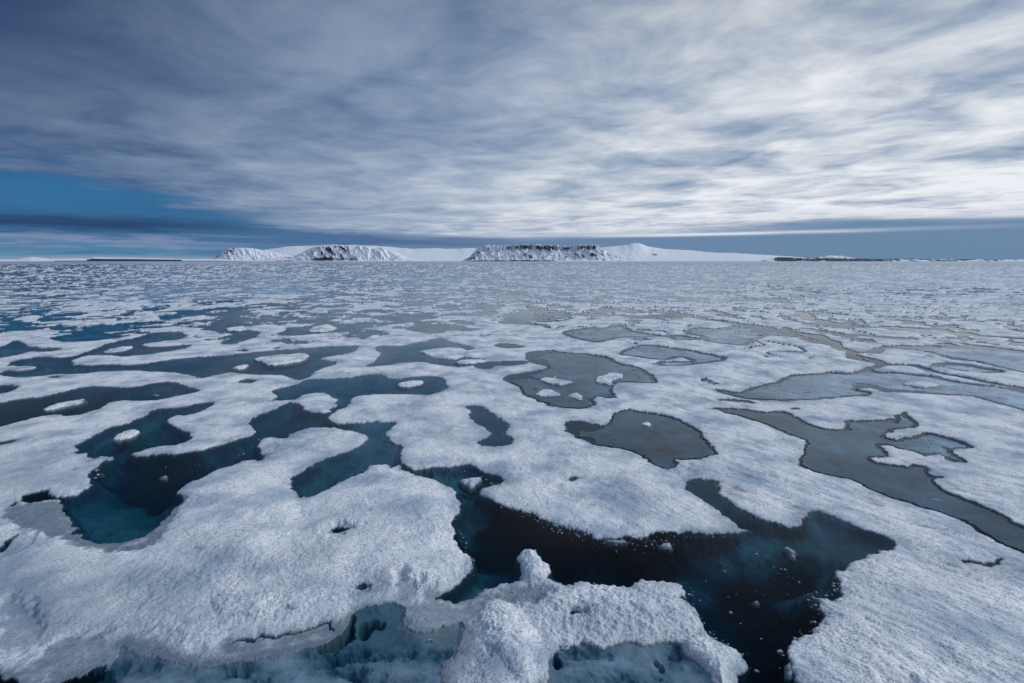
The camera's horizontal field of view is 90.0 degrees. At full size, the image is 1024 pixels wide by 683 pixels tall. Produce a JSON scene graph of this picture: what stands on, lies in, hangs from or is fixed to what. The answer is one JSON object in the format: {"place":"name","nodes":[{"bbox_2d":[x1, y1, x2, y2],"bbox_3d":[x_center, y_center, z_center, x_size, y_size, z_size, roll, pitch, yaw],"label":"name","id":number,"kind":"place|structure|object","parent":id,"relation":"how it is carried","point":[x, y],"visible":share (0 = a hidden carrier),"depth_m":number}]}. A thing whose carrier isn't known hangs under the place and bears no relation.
{"place":"outdoors","nodes":[
{"label":"outdoors","id":0,"kind":"place"},
{"bbox_2d":[0,257,245,260],"bbox_3d":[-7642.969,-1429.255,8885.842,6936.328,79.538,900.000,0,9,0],"label":"shoreline","id":1,"kind":"structure","parent":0,"point":[94,259],"depth_m":8676.21},
{"bbox_2d":[214,248,289,260],"bbox_3d":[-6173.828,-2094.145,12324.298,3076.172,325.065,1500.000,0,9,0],"label":"mountain","id":2,"kind":"structure","parent":0,"point":[249,254],"depth_m":11997.20},
{"bbox_2d":[260,245,417,260],"bbox_3d":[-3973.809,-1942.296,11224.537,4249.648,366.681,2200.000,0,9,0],"label":"mountain","id":3,"kind":"structure","parent":0,"point":[341,253],"depth_m":10730.06},
{"bbox_2d":[266,245,701,260],"bbox_3d":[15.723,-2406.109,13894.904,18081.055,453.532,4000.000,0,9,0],"label":"ice cap","id":4,"kind":"object","parent":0,"point":[433,254],"visible":0.2,"depth_m":13329.46},
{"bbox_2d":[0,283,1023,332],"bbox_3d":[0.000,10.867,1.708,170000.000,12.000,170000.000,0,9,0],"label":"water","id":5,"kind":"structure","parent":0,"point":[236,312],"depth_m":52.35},
{"bbox_2d":[42,399,87,415],"bbox_3d":[-15.656,2.271,17.971,0.812,0.250,1.364,5,10,29],"label":"ice floe","id":6,"kind":"object","parent":5,"relation":"on","point":[62,407],"visible":1,"depth_m":17.76},
{"bbox_2d":[103,346,133,355],"bbox_3d":[-22.386,0.510,29.154,1.175,0.244,2.034,-4,10,-26],"label":"ice floe","id":7,"kind":"object","parent":5,"relation":"on","point":[121,350],"visible":0.98,"depth_m":28.76},
{"bbox_2d":[112,429,140,446],"bbox_3d":[-11.167,2.761,14.857,0.599,0.238,1.050,-4,10,-23],"label":"ice floe","id":8,"kind":"object","parent":5,"relation":"on","point":[127,437],"visible":1,"depth_m":14.60},
{"bbox_2d":[152,394,159,398],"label":"ice chunk","id":9,"kind":"object","parent":5,"relation":"on","point":[154,396],"visible":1,"depth_m":19.26},
{"bbox_2d":[159,476,168,483],"bbox_3d":[-8.140,3.232,11.971,0.182,0.133,0.254,-8,12,-41],"label":"ice chunk","id":10,"kind":"object","parent":5,"relation":"on","point":[163,479],"visible":1,"depth_m":11.92},
{"bbox_2d":[225,327,246,333],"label":"ice floe","id":11,"kind":"object","parent":5,"relation":"on","point":[238,330],"visible":0.92,"depth_m":37.28},
{"bbox_2d":[231,364,249,372],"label":"ice floe","id":12,"kind":"object","parent":5,"relation":"on","point":[243,368],"visible":0.98,"depth_m":23.96},
{"bbox_2d":[254,353,309,369],"bbox_3d":[-11.641,0.956,26.211,2.682,0.324,2.779,-6,11,-33],"label":"ice floe","id":13,"kind":"object","parent":5,"relation":"on","point":[280,361],"visible":1,"depth_m":25.68},
{"bbox_2d":[308,324,337,333],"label":"ice floe","id":14,"kind":"object","parent":5,"relation":"on","point":[324,328],"visible":0.93,"depth_m":37.28},
{"bbox_2d":[397,380,424,390],"bbox_3d":[-4.159,1.789,21.000,0.913,0.262,1.249,6,11,35],"label":"ice floe","id":15,"kind":"object","parent":5,"relation":"on","point":[410,385],"visible":0.93,"depth_m":20.73},
{"bbox_2d":[418,347,465,357],"bbox_3d":[-3.480,0.666,28.098,2.533,0.299,3.218,-7,11,-36],"label":"ice floe","id":16,"kind":"object","parent":5,"relation":"on","point":[460,351],"visible":0.59,"depth_m":28.06},
{"bbox_2d":[454,359,484,365],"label":"ice floe","id":17,"kind":"object","parent":5,"relation":"on","point":[466,362],"visible":0.73,"depth_m":25.38},
{"bbox_2d":[458,477,481,495],"bbox_3d":[-0.896,3.254,11.713,0.538,0.252,0.576,-6,11,-35],"label":"ice chunk","id":18,"kind":"object","parent":5,"relation":"on","point":[472,486],"visible":1,"depth_m":11.58},
{"bbox_2d":[0,261,1023,682],"bbox_3d":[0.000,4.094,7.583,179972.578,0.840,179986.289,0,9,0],"label":"ice sheet","id":19,"kind":"object","parent":5,"relation":"on","point":[304,539],"visible":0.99,"depth_m":12.19},
{"bbox_2d":[679,637,738,682],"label":"ice block","id":20,"kind":"object","parent":19,"relation":"attached to","point":[716,662],"depth_m":6.44},
{"bbox_2d":[89,386,991,673],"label":"brash ice","id":21,"kind":"structure","parent":5,"relation":"on","point":[781,652],"depth_m":8.91},
{"bbox_2d":[535,389,560,396],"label":"ice floe","id":22,"kind":"object","parent":5,"relation":"on","point":[547,393],"visible":0.66,"depth_m":19.28},
{"bbox_2d":[539,377,572,385],"bbox_3d":[1.754,1.711,21.461,1.538,0.272,1.041,8,12,43],"label":"ice floe","id":23,"kind":"object","parent":5,"relation":"on","point":[554,381],"visible":0.56,"depth_m":21.19},
{"bbox_2d":[568,393,582,399],"bbox_3d":[2.409,2.102,19.063,0.627,0.209,1.020,-4,10,-25],"label":"ice chunk","id":24,"kind":"object","parent":5,"relation":"on","point":[576,396],"visible":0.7,"depth_m":19.02},
{"bbox_2d":[594,373,622,388],"bbox_3d":[4.126,1.635,21.960,1.123,0.269,2.273,5,10,28],"label":"ice floe","id":25,"kind":"object","parent":5,"relation":"on","point":[607,378],"visible":0.77,"depth_m":21.78},
{"bbox_2d":[604,540,627,549],"bbox_3d":[1.878,3.656,9.247,0.422,0.152,0.133,0,9,0],"label":"ice chunk","id":26,"kind":"object","parent":5,"relation":"on","point":[622,544],"visible":1,"depth_m":9.21},
{"bbox_2d":[642,422,651,426],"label":"ice chunk","id":27,"kind":"object","parent":5,"relation":"on","point":[647,424],"visible":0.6,"depth_m":15.77},
{"bbox_2d":[658,543,672,555],"bbox_3d":[2.729,3.681,9.120,0.264,0.155,0.222,0,9,0],"label":"ice chunk","id":28,"kind":"object","parent":5,"relation":"on","point":[661,550],"visible":0.96,"depth_m":9.05},
{"bbox_2d":[752,601,759,610],"bbox_3d":[3.630,3.920,7.608,0.124,0.128,0.082,-5,10,-29],"label":"ice chunk","id":29,"kind":"object","parent":5,"relation":"on","point":[755,605],"visible":1,"depth_m":7.58},
{"bbox_2d":[783,662,792,682],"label":"ice chunk","id":30,"kind":"object","parent":5,"relation":"on","point":[788,674],"visible":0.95,"depth_m":6.29},
{"bbox_2d":[782,547,796,558],"bbox_3d":[4.855,3.701,8.966,0.168,0.151,0.233,-4,10,-26],"label":"ice chunk","id":31,"kind":"object","parent":5,"relation":"on","point":[786,551],"visible":0.69,"depth_m":8.94},
{"bbox_2d":[787,554,795,564],"bbox_3d":[4.832,3.732,8.800,0.137,0.129,0.195,0,9,0],"label":"ice chunk","id":32,"kind":"object","parent":5,"relation":"on","point":[791,558],"visible":1,"depth_m":8.76},
{"bbox_2d":[903,380,940,387],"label":"ice floe","id":33,"kind":"object","parent":5,"relation":"on","point":[919,384],"visible":0.64,"depth_m":20.81},
{"bbox_2d":[0,0,1023,259],"label":"sky","id":34,"kind":"structure","parent":0,"point":[169,129]},
{"bbox_2d":[462,244,639,260],"bbox_3d":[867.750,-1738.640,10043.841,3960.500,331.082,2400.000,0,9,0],"label":"mountain","id":35,"kind":"structure","parent":0,"point":[539,252],"depth_m":9546.65},
{"bbox_2d":[601,243,802,260],"bbox_3d":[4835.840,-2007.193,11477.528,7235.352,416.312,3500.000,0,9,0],"label":"mountain","id":36,"kind":"structure","parent":0,"point":[638,251],"depth_m":10833.13},
{"bbox_2d":[816,255,850,257],"bbox_3d":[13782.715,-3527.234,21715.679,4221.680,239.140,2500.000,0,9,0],"label":"mountain","id":37,"kind":"structure","parent":0,"point":[829,256],"depth_m":21373.15},
{"bbox_2d":[761,257,1023,260],"bbox_3d":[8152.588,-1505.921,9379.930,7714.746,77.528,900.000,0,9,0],"label":"shoreline","id":38,"kind":"structure","parent":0,"point":[809,259],"depth_m":9169.41}
]}

